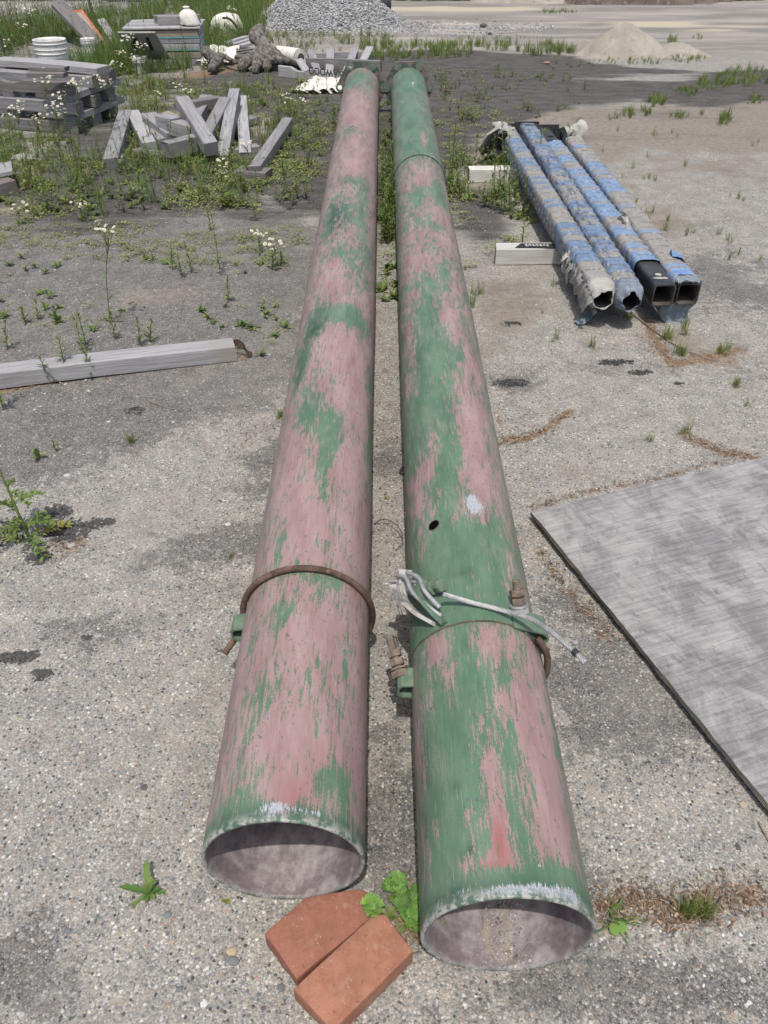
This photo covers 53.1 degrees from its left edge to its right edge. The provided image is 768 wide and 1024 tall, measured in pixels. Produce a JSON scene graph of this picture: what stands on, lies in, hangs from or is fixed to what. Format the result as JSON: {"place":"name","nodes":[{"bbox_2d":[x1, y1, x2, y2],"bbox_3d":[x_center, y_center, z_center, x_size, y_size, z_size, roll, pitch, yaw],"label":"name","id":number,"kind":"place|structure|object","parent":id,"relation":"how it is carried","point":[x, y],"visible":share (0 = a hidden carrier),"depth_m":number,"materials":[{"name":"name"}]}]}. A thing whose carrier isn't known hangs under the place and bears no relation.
{"place":"outdoors","nodes":[
{"label":"outdoors","id":0,"kind":"place"},
{"bbox_2d":[0,0,767,1023],"bbox_3d":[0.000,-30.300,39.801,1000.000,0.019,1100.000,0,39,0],"label":"ground","id":1,"kind":"structure","parent":0,"point":[724,162],"depth_m":2.46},
{"bbox_2d":[0,176,18,196],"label":"short timber","id":2,"kind":"object","parent":1,"relation":"on","point":[7,184],"visible":0.76,"depth_m":4.80,"materials":[{"name":"wood"}]},
{"bbox_2d":[0,161,12,176],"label":"loose board","id":3,"kind":"object","parent":2,"relation":"on","point":[7,170],"visible":0.97,"depth_m":4.88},
{"bbox_2d":[0,0,45,48],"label":"back weeds","id":4,"kind":"object","parent":1,"relation":"on","point":[16,17],"visible":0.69,"depth_m":9.60,"materials":[{"name":"green plant"}]},
{"bbox_2d":[0,469,73,561],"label":"ragweed plant","id":5,"kind":"object","parent":1,"relation":"on","point":[21,498],"visible":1,"depth_m":2.23,"materials":[{"name":"green plant"}]},
{"bbox_2d":[0,114,85,134],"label":"crib plank","id":6,"kind":"object","parent":1,"relation":"on","point":[23,123],"visible":0.61,"depth_m":6.10,"materials":[{"name":"wood"}]},
{"bbox_2d":[63,95,124,121],"bbox_3d":[-2.366,-3.313,6.300,0.101,0.055,0.763,10,40,12],"label":"crib plank","id":7,"kind":"object","parent":6,"relation":"on","point":[91,111],"visible":0.73,"depth_m":6.22,"materials":[{"name":"wood"}]},
{"bbox_2d":[0,94,83,115],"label":"crib plank","id":8,"kind":"object","parent":7,"relation":"on","point":[33,104],"visible":0.84,"depth_m":6.01,"materials":[{"name":"wood"}]},
{"bbox_2d":[2,90,25,97],"bbox_3d":[-2.864,-3.520,6.328,0.101,0.054,0.768,10,40,12],"label":"crib plank","id":9,"kind":"object","parent":8,"relation":"on","point":[6,93],"visible":0.16,"depth_m":6.05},
{"bbox_2d":[0,78,75,94],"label":"crib plank","id":10,"kind":"object","parent":9,"relation":"on","point":[31,86],"visible":0.89,"depth_m":5.94,"materials":[{"name":"wood"}]},
{"bbox_2d":[26,71,67,77],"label":"short timber","id":11,"kind":"object","parent":10,"relation":"on","point":[45,74],"visible":0.96,"depth_m":5.68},
{"bbox_2d":[28,65,69,71],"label":"short timber","id":12,"kind":"object","parent":11,"relation":"on","point":[47,68],"visible":0.98,"depth_m":5.71,"materials":[{"name":"wood"}]},
{"bbox_2d":[0,69,100,87],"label":"crib plank","id":13,"kind":"object","parent":9,"relation":"on","point":[13,75],"visible":0.41,"depth_m":6.14,"materials":[{"name":"wood"}]},
{"bbox_2d":[0,56,110,75],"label":"crib plank","id":14,"kind":"object","parent":13,"relation":"on","point":[75,66],"visible":0.81,"depth_m":6.18,"materials":[{"name":"wood"}]},
{"bbox_2d":[0,67,116,81],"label":"crib plank","id":15,"kind":"object","parent":9,"relation":"on","point":[111,75],"visible":0.04,"depth_m":6.30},
{"bbox_2d":[58,77,121,101],"bbox_3d":[-2.367,-3.422,6.208,0.101,0.054,0.766,10,40,12],"label":"crib plank","id":16,"kind":"object","parent":8,"relation":"on","point":[82,94],"visible":0.58,"depth_m":6.09,"materials":[{"name":"wood"}]},
{"bbox_2d":[0,91,101,107],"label":"crib plank","id":17,"kind":"object","parent":7,"relation":"on","point":[88,100],"visible":0.14,"depth_m":6.20,"materials":[{"name":"wood"}]},
{"bbox_2d":[97,87,115,100],"bbox_3d":[-2.829,-3.596,6.535,1.194,0.087,0.102,11,40,13],"label":"crib plank","id":18,"kind":"object","parent":7,"relation":"on","point":[104,95],"visible":0.06,"depth_m":6.38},
{"bbox_2d":[34,67,52,170],"bbox_3d":[-2.240,-2.582,5.076,0.256,0.626,0.120,0,39,0],"label":"daisy plant","id":19,"kind":"object","parent":1,"relation":"on","point":[46,90],"visible":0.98,"depth_m":4.98,"materials":[{"name":"green plant"}]},
{"bbox_2d":[32,37,68,60],"bbox_3d":[-3.282,-4.490,7.638,0.325,0.366,0.319,0,39,0],"label":"plastic bucket","id":20,"kind":"object","parent":1,"relation":"on","point":[54,48],"visible":0.66,"depth_m":7.49,"materials":[{"name":"plastic"}]},
{"bbox_2d":[0,109,102,125],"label":"crib plank","id":21,"kind":"object","parent":1,"relation":"on","point":[97,119],"visible":0.12,"depth_m":6.31,"materials":[{"name":"wood"}]},
{"bbox_2d":[0,112,116,190],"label":"weed cover","id":22,"kind":"object","parent":1,"relation":"on","point":[41,168],"visible":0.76,"depth_m":5.27,"materials":[{"name":"green plant"}]},
{"bbox_2d":[51,0,101,45],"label":"leaning plank","id":23,"kind":"object","parent":1,"relation":"on","point":[60,7],"visible":0.78,"depth_m":9.36,"materials":[{"name":"wood"}]},
{"bbox_2d":[67,77,85,165],"bbox_3d":[-2.045,-2.608,5.167,0.157,0.551,0.123,13,41,15],"label":"daisy plant","id":24,"kind":"object","parent":1,"relation":"on","point":[75,84],"visible":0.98,"depth_m":5.04,"materials":[{"name":"green plant"}]},
{"bbox_2d":[0,0,166,25],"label":"grass","id":25,"kind":"structure","parent":1,"relation":"on","point":[90,3],"depth_m":10.88,"materials":[{"name":"plant"}]},
{"bbox_2d":[66,9,106,42],"bbox_3d":[-3.624,-5.889,9.370,0.231,0.042,0.846,-22,66,-29],"label":"leaning board","id":26,"kind":"object","parent":1,"relation":"on","point":[83,15],"visible":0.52,"depth_m":9.47,"materials":[{"name":"orange paint"}]},
{"bbox_2d":[83,106,117,118],"bbox_3d":[-2.872,-3.498,6.632,1.268,0.091,0.102,11,40,13],"label":"crib plank","id":27,"kind":"object","parent":1,"relation":"on","point":[105,113],"visible":0.1,"depth_m":6.47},
{"bbox_2d":[94,220,122,321],"bbox_3d":[-1.185,-1.025,3.293,0.166,0.450,0.109,0,39,0],"label":"daisy plant","id":28,"kind":"object","parent":1,"relation":"on","point":[105,236],"visible":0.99,"depth_m":3.22,"materials":[{"name":"green plant"}]},
{"bbox_2d":[103,110,131,171],"bbox_3d":[-1.966,-2.770,5.709,0.101,0.102,1.289,-6,41,-8],"label":"short timber","id":29,"kind":"object","parent":1,"relation":"on","point":[122,126],"visible":0.73,"depth_m":5.55,"materials":[{"name":"wood"}]},
{"bbox_2d":[0,338,251,388],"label":"long timber","id":30,"kind":"object","parent":1,"relation":"on","point":[106,363],"visible":0.99,"depth_m":3.03,"materials":[{"name":"wood"}]},
{"bbox_2d":[0,0,263,75],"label":"back grass","id":31,"kind":"structure","parent":1,"relation":"on","point":[105,49],"depth_m":9.65,"materials":[{"name":"green plant"}]},
{"bbox_2d":[118,859,166,908],"bbox_3d":[-0.476,0.728,1.479,0.115,0.051,0.073,-20,43,-23],"label":"dandelion weed","id":32,"kind":"object","parent":1,"relation":"on","point":[148,888],"visible":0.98,"depth_m":1.47,"materials":[{"name":"green plant"}]},
{"bbox_2d":[118,31,169,58],"bbox_3d":[-2.495,-4.859,8.003,0.428,0.383,0.020,0,84,0],"label":"sign board","id":33,"kind":"object","parent":1,"relation":"on","point":[151,40],"visible":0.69,"depth_m":7.94,"materials":[{"name":"black"}]},
{"bbox_2d":[130,110,157,149],"bbox_3d":[-1.855,-2.913,5.872,0.101,0.088,1.001,-13,42,-16],"label":"short timber","id":34,"kind":"object","parent":1,"relation":"on","point":[137,123],"visible":0.72,"depth_m":5.74,"materials":[{"name":"wood"}]},
{"bbox_2d":[0,247,294,354],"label":"weed cover","id":35,"kind":"object","parent":1,"relation":"on","point":[49,294],"visible":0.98,"depth_m":3.50,"materials":[{"name":"green plant"}]},
{"bbox_2d":[141,116,165,149],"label":"short timber","id":36,"kind":"object","parent":1,"relation":"on","point":[159,136],"visible":0.26,"depth_m":5.64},
{"bbox_2d":[141,112,176,139],"bbox_3d":[-1.673,-2.890,5.782,0.121,0.087,0.520,-23,49,-25],"label":"short timber","id":37,"kind":"object","parent":36,"relation":"on","point":[161,131],"visible":0.32,"depth_m":5.76,"materials":[{"name":"wood"}]},
{"bbox_2d":[155,113,181,130],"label":"short timber","id":38,"kind":"object","parent":37,"relation":"on","point":[161,122],"visible":0.7,"depth_m":5.60,"materials":[{"name":"wood"}]},
{"bbox_2d":[168,119,191,136],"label":"short timber","id":39,"kind":"object","parent":37,"relation":"on","point":[180,126],"visible":0.57,"depth_m":5.55,"materials":[{"name":"wood"}]},
{"bbox_2d":[0,204,308,266],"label":"weed cover","id":40,"kind":"object","parent":1,"relation":"on","point":[129,248],"visible":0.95,"depth_m":4.20,"materials":[{"name":"green plant"}]},
{"bbox_2d":[110,94,211,168],"bbox_3d":[-1.733,-3.030,5.859,0.716,0.338,1.824,-9,40,-11],"label":"weed cover","id":41,"kind":"object","parent":1,"relation":"on","point":[138,145],"visible":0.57,"depth_m":5.48,"materials":[{"name":"green plant"}]},
{"bbox_2d":[122,19,205,65],"bbox_3d":[-2.407,-5.229,8.547,0.826,0.368,0.677,-4,39,-4],"label":"timber crate","id":42,"kind":"object","parent":1,"relation":"on","point":[196,33],"visible":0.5,"depth_m":8.29,"materials":[{"name":"wood"}]},
{"bbox_2d":[157,15,180,24],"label":"short timber","id":43,"kind":"object","parent":42,"relation":"on","point":[168,19],"visible":0.84,"depth_m":8.27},
{"bbox_2d":[179,6,199,25],"bbox_3d":[-2.088,-5.312,8.219,0.220,0.180,0.171,0,39,0],"label":"white sack","id":44,"kind":"object","parent":42,"relation":"on","point":[188,16],"visible":0.99,"depth_m":8.18,"materials":[{"name":"fabric"}]},
{"bbox_2d":[0,51,339,216],"bbox_3d":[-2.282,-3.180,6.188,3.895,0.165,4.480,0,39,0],"label":"weed cover","id":45,"kind":"object","parent":1,"relation":"on","point":[63,199],"visible":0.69,"depth_m":4.97,"materials":[{"name":"green plant"}]},
{"bbox_2d":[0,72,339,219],"bbox_3d":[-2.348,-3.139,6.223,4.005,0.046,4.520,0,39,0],"label":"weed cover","id":46,"kind":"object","parent":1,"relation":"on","point":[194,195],"visible":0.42,"depth_m":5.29,"materials":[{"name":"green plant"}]},
{"bbox_2d":[162,134,199,158],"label":"short timber","id":47,"kind":"object","parent":1,"relation":"on","point":[181,142],"visible":0.74,"depth_m":5.35,"materials":[{"name":"wood"}]},
{"bbox_2d":[175,96,218,155],"bbox_3d":[-1.354,-2.796,5.538,0.101,0.094,0.851,-15,51,-18],"label":"short timber","id":48,"kind":"object","parent":47,"relation":"on","point":[200,130],"visible":0.93,"depth_m":5.43,"materials":[{"name":"wood"}]},
{"bbox_2d":[197,95,211,121],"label":"short timber","id":49,"kind":"object","parent":1,"relation":"on","point":[204,111],"visible":0.34,"depth_m":6.03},
{"bbox_2d":[191,95,219,109],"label":"short timber","id":50,"kind":"object","parent":49,"relation":"on","point":[210,101],"visible":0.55,"depth_m":6.07,"materials":[{"name":"wood"}]},
{"bbox_2d":[207,52,223,73],"bbox_3d":[-1.778,-4.729,8.083,0.131,0.153,0.331,5,39,6],"label":"driftwood log","id":51,"kind":"object","parent":1,"relation":"on","point":[216,62],"visible":0.98,"depth_m":8.04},
{"bbox_2d":[200,46,214,61],"bbox_3d":[-1.866,-4.865,8.155,0.132,0.144,0.255,-18,42,-21],"label":"driftwood log","id":52,"kind":"object","parent":51,"relation":"on","point":[207,52],"visible":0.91,"depth_m":8.11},
{"bbox_2d":[195,44,239,61],"bbox_3d":[-1.862,-5.134,8.592,0.420,0.104,0.550,0,39,0],"label":"plastic sheet","id":53,"kind":"object","parent":1,"relation":"on","point":[231,51],"visible":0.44,"depth_m":8.58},
{"bbox_2d":[206,97,230,137],"bbox_3d":[-1.273,-2.940,5.793,0.092,0.084,0.761,3,48,3],"label":"short timber","id":54,"kind":"object","parent":1,"relation":"on","point":[219,108],"visible":0.49,"depth_m":5.79,"materials":[{"name":"wood"}]},
{"bbox_2d":[209,12,241,38],"bbox_3d":[-2.012,-6.240,9.862,0.434,0.287,0.396,0,39,0],"label":"bulk bag","id":55,"kind":"object","parent":1,"relation":"on","point":[221,15],"visible":0.45,"depth_m":9.75,"materials":[{"name":"fabric"}]},
{"bbox_2d":[216,88,240,163],"bbox_3d":[-1.168,-2.920,5.802,0.086,0.097,1.246,-2,48,-3],"label":"short timber","id":56,"kind":"object","parent":1,"relation":"on","point":[228,129],"visible":0.84,"depth_m":5.74,"materials":[{"name":"wood"}]},
{"bbox_2d":[209,0,274,35],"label":"back grass","id":57,"kind":"structure","parent":1,"relation":"on","point":[251,23],"depth_m":10.65,"materials":[{"name":"green plant"}]},
{"bbox_2d":[237,95,251,162],"bbox_3d":[-1.096,-3.014,5.990,0.087,0.075,1.577,-6,42,-7],"label":"short timber","id":58,"kind":"object","parent":1,"relation":"on","point":[244,125],"visible":0.73,"depth_m":5.80,"materials":[{"name":"wood"}]},
{"bbox_2d":[237,45,259,72],"bbox_3d":[-1.386,-4.864,8.213,0.143,0.231,0.566,16,42,19],"label":"driftwood log","id":59,"kind":"object","parent":1,"relation":"on","point":[247,58],"visible":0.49,"depth_m":8.09,"materials":[{"name":"wood"}]},
{"bbox_2d":[249,23,291,65],"bbox_3d":[-1.265,-5.044,8.287,0.245,0.336,0.665,-23,44,-26],"label":"driftwood log","id":60,"kind":"object","parent":59,"relation":"on","point":[257,36],"visible":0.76,"depth_m":8.25,"materials":[{"name":"wood"}]},
{"bbox_2d":[235,166,271,180],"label":"short timber","id":61,"kind":"object","parent":1,"relation":"on","point":[265,172],"visible":0.62,"depth_m":5.08,"materials":[{"name":"wood"}]},
{"bbox_2d":[248,118,292,170],"bbox_3d":[-0.807,-2.661,5.568,0.082,0.074,1.288,3,40,3],"label":"short timber","id":62,"kind":"object","parent":61,"relation":"on","point":[276,140],"visible":0.94,"depth_m":5.47,"materials":[{"name":"wood"}]},
{"bbox_2d":[251,44,267,73],"bbox_3d":[-1.312,-4.769,8.103,0.151,0.245,0.433,11,40,14],"label":"driftwood log","id":63,"kind":"object","parent":1,"relation":"on","point":[257,60],"visible":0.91,"depth_m":8.05,"materials":[{"name":"wood"}]},
{"bbox_2d":[263,237,285,268],"bbox_3d":[-0.552,-1.304,3.867,0.122,0.160,0.089,0,39,0],"label":"daisy plant","id":64,"kind":"object","parent":1,"relation":"on","point":[270,244],"visible":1,"depth_m":3.85,"materials":[{"name":"green plant"}]},
{"bbox_2d":[276,46,307,65],"bbox_3d":[-1.034,-5.004,8.428,0.171,0.198,0.500,-24,45,-26],"label":"membrane roll","id":65,"kind":"object","parent":1,"relation":"on","point":[292,53],"visible":0.64,"depth_m":8.28,"materials":[{"name":"plastic"}]},
{"bbox_2d":[201,61,386,898],"bbox_3d":[-0.190,-1.514,3.943,0.438,0.389,6.690,0,39,0],"label":"steel pole","id":66,"kind":"object","parent":1,"relation":"on","point":[286,819],"visible":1,"depth_m":1.71,"materials":[{"name":"metal"}]},
{"bbox_2d":[292,75,341,93],"bbox_3d":[-0.492,-4.207,7.509,0.606,0.078,0.870,9,40,11],"label":"folded sheeting","id":67,"kind":"object","parent":1,"relation":"on","point":[323,84],"visible":0.43,"depth_m":7.34,"materials":[{"name":"plastic"}]},
{"bbox_2d":[265,889,372,985],"bbox_3d":[-0.108,0.756,1.409,0.198,0.052,0.105,-27,46,-29],"label":"brick","id":68,"kind":"object","parent":1,"relation":"on","point":[306,937],"visible":0.75,"depth_m":1.38,"materials":[{"name":"brick"}]},
{"bbox_2d":[0,359,652,677],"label":"tar crumbs","id":69,"kind":"object","parent":1,"relation":"on","point":[17,656],"visible":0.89,"depth_m":2.30,"materials":[{"name":"stone"}]},
{"bbox_2d":[254,0,405,32],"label":"gravel pile","id":70,"kind":"object","parent":1,"relation":"on","point":[332,15],"visible":0.82,"depth_m":10.62,"materials":[{"name":"gravel"}]},
{"bbox_2d":[278,46,381,79],"bbox_3d":[-0.550,-4.671,8.044,1.071,0.196,1.419,0,39,0],"label":"wooden pallet","id":71,"kind":"object","parent":1,"relation":"on","point":[325,64],"visible":0.77,"depth_m":7.98,"materials":[{"name":"grey"}]},
{"bbox_2d":[266,27,398,52],"bbox_3d":[-0.773,-5.932,9.620,1.923,0.114,1.681,0,39,0],"label":"grass strip","id":72,"kind":"object","parent":1,"relation":"on","point":[307,43],"depth_m":9.69,"materials":[{"name":"green plant"}]},
{"bbox_2d":[294,914,412,1023],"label":"brick","id":73,"kind":"object","parent":1,"relation":"on","point":[355,975],"visible":0.98,"depth_m":1.32,"materials":[{"name":"brick"}]},
{"bbox_2d":[360,892,384,917],"bbox_3d":[-0.021,0.706,1.380,0.048,0.053,0.035,-30,48,-32],"label":"mugwort weed","id":74,"kind":"object","parent":1,"relation":"on","point":[373,904],"visible":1,"depth_m":1.37,"materials":[{"name":"green plant"}]},
{"bbox_2d":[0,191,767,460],"bbox_3d":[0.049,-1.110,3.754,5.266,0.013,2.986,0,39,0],"label":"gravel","id":75,"kind":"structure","parent":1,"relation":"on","point":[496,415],"depth_m":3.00,"materials":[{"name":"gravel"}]},
{"bbox_2d":[1,252,767,961],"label":"dry litter","id":76,"kind":"object","parent":1,"relation":"on","point":[641,902],"visible":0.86,"depth_m":1.47,"materials":[{"name":"plant"}]},
{"bbox_2d":[375,98,397,301],"bbox_3d":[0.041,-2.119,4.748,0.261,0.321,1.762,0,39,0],"label":"weed cover","id":77,"kind":"object","parent":1,"relation":"on","point":[388,192],"visible":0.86,"depth_m":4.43,"materials":[{"name":"green plant"}]},
{"bbox_2d":[382,905,400,920],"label":"mugwort weed","id":78,"kind":"object","parent":1,"relation":"on","point":[389,914],"visible":0.88,"depth_m":1.44,"materials":[{"name":"green plant"}]},
{"bbox_2d":[381,870,418,919],"bbox_3d":[0.037,0.723,1.450,0.064,0.053,0.093,-23,44,-25],"label":"mugwort weed","id":79,"kind":"object","parent":1,"relation":"on","point":[397,884],"visible":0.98,"depth_m":1.44,"materials":[{"name":"green plant"}]},
{"bbox_2d":[400,902,419,932],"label":"mugwort weed","id":80,"kind":"object","parent":1,"relation":"on","point":[413,913],"visible":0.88,"depth_m":1.41,"materials":[{"name":"green plant"}]},
{"bbox_2d":[124,162,752,500],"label":"tufts","id":81,"kind":"object","parent":1,"relation":"on","point":[130,439],"visible":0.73,"depth_m":3.21,"materials":[{"name":"green plant"}]},
{"bbox_2d":[430,70,491,122],"bbox_3d":[0.704,-3.889,7.088,0.494,0.126,2.123,0,39,0],"label":"weed cover","id":82,"kind":"object","parent":1,"relation":"on","point":[471,117],"visible":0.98,"depth_m":6.76,"materials":[{"name":"green plant"}]},
{"bbox_2d":[357,34,581,60],"bbox_3d":[1.015,-5.628,9.218,2.731,0.145,1.222,-8,40,-9],"label":"grass strip","id":83,"kind":"object","parent":1,"relation":"on","point":[451,45],"depth_m":9.13,"materials":[{"name":"green plant"}]},
{"bbox_2d":[433,94,537,266],"bbox_3d":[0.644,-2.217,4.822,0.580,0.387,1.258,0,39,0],"label":"weed cover","id":84,"kind":"object","parent":1,"relation":"on","point":[458,187],"visible":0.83,"depth_m":4.75,"materials":[{"name":"green plant"}]},
{"bbox_2d":[382,61,596,970],"bbox_3d":[0.205,-1.474,3.894,0.438,0.389,6.815,0,39,0],"label":"steel pole","id":85,"kind":"object","parent":1,"relation":"on","point":[495,820],"visible":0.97,"depth_m":1.60,"materials":[{"name":"metal"}]},
{"bbox_2d":[388,569,447,625],"bbox_3d":[0.078,0.203,1.735,0.106,0.132,0.217,-27,46,-29],"label":"cable grip","id":86,"kind":"object","parent":85,"relation":"attached to","point":[403,585],"visible":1,"depth_m":1.71,"materials":[{"name":"grey metal"}]},
{"bbox_2d":[471,899,540,968],"bbox_3d":[0.218,0.715,1.469,0.118,0.021,0.284,0,39,0],"label":"debris","id":87,"kind":"object","parent":85,"relation":"in","point":[523,962],"visible":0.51,"depth_m":1.41,"materials":[{"name":"stone"}]},
{"bbox_2d":[442,592,587,664],"bbox_3d":[0.275,0.224,1.587,0.338,0.054,0.068,26,46,29],"label":"wire cable","id":88,"kind":"object","parent":85,"relation":"on","point":[575,652],"visible":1,"depth_m":1.60,"materials":[{"name":"metal"}]},
{"bbox_2d":[467,165,519,182],"bbox_3d":[0.923,-2.243,5.088,0.744,0.088,0.092,-3,39,-4],"label":"timber block","id":89,"kind":"object","parent":1,"relation":"on","point":[478,174],"depth_m":5.04,"materials":[{"name":"wood"}]},
{"bbox_2d":[392,52,597,123],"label":"mud sprouts","id":90,"kind":"object","parent":1,"relation":"on","point":[512,71],"visible":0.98,"depth_m":7.56,"materials":[{"name":"green plant"}]},
{"bbox_2d":[469,0,564,3],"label":"earth heap","id":91,"kind":"object","parent":1,"relation":"on","point":[526,1],"visible":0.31,"depth_m":13.05,"materials":[{"name":"soil"}]},
{"bbox_2d":[494,242,562,264],"bbox_3d":[1.012,-1.337,3.963,0.886,0.090,0.093,-1,39,-1],"label":"timber block","id":92,"kind":"object","parent":1,"relation":"on","point":[526,254],"depth_m":3.93,"materials":[{"name":"grey"}]},
{"bbox_2d":[478,121,614,324],"bbox_3d":[0.826,-1.815,4.418,0.299,0.273,3.003,-1,39,-1],"label":"square steel post","id":93,"kind":"object","parent":92,"relation":"on","point":[587,276],"visible":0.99,"depth_m":3.85,"materials":[{"name":"metal"}]},
{"bbox_2d":[514,121,643,312],"bbox_3d":[1.035,-1.814,4.451,0.180,0.194,3.033,0,39,0],"label":"square steel post","id":94,"kind":"object","parent":92,"relation":"on","point":[628,293],"visible":0.75,"depth_m":3.91,"materials":[{"name":"metal"}]},
{"bbox_2d":[525,124,676,305],"bbox_3d":[1.132,-1.807,4.420,0.252,0.221,2.831,0,39,0],"label":"square steel post","id":95,"kind":"object","parent":92,"relation":"on","point":[655,281],"visible":0.66,"depth_m":3.78,"materials":[{"name":"metal"}]},
{"bbox_2d":[554,119,701,322],"bbox_3d":[1.298,-1.792,4.379,0.195,0.307,2.763,0,39,0],"label":"square steel post","id":96,"kind":"object","parent":92,"relation":"on","point":[681,275],"visible":0.7,"depth_m":3.83,"materials":[{"name":"metal"}]},
{"bbox_2d":[563,0,607,4],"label":"earth heap","id":97,"kind":"object","parent":1,"relation":"on","point":[588,2],"visible":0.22,"depth_m":12.94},
{"bbox_2d":[456,7,767,124],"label":"grass tufts","id":98,"kind":"object","parent":1,"relation":"on","point":[725,116],"visible":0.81,"depth_m":7.56,"materials":[{"name":"green plant"}]},
{"bbox_2d":[573,22,664,59],"bbox_3d":[2.820,-5.558,9.017,1.500,0.328,1.250,0,39,0],"label":"sand pile","id":99,"kind":"object","parent":1,"relation":"on","point":[625,40],"visible":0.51,"depth_m":8.83,"materials":[{"name":"sand"}]},
{"bbox_2d":[596,898,643,944],"bbox_3d":[0.435,0.761,1.424,0.106,0.039,0.069,-32,49,-33],"label":"leafy weed","id":100,"kind":"object","parent":1,"relation":"on","point":[620,926],"visible":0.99,"depth_m":1.42,"materials":[{"name":"green plant"}]},
{"bbox_2d":[530,456,767,810],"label":"plywood sheet","id":101,"kind":"object","parent":1,"relation":"on","point":[672,573],"visible":1,"depth_m":2.10,"materials":[{"name":"wood"}]},
{"bbox_2d":[567,125,762,260],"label":"tufts","id":102,"kind":"object","parent":1,"relation":"on","point":[668,217],"visible":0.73,"depth_m":4.46,"materials":[{"name":"green plant"}]},
{"bbox_2d":[605,0,733,4],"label":"earth heap","id":103,"kind":"object","parent":1,"relation":"on","point":[653,2],"visible":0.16,"depth_m":12.95,"materials":[{"name":"soil"}]},
{"bbox_2d":[660,42,711,57],"bbox_3d":[3.403,-5.417,8.978,1.050,0.135,0.750,0,39,0],"label":"sand pile","id":104,"kind":"object","parent":1,"relation":"on","point":[675,48],"visible":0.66,"depth_m":8.86,"materials":[{"name":"sand"}]},
{"bbox_2d":[672,888,724,924],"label":"tufts","id":105,"kind":"object","parent":1,"relation":"on","point":[691,910],"visible":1,"depth_m":1.44,"materials":[{"name":"green plant"}]},
{"bbox_2d":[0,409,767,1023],"bbox_3d":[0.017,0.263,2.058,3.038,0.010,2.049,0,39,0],"label":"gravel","id":106,"kind":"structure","parent":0,"point":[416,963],"depth_m":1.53,"materials":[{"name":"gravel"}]},
{"bbox_2d":[266,17,580,40],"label":"spilled gravel","id":107,"kind":"structure","parent":0,"point":[397,28],"depth_m":10.64,"materials":[{"name":"gravel"}]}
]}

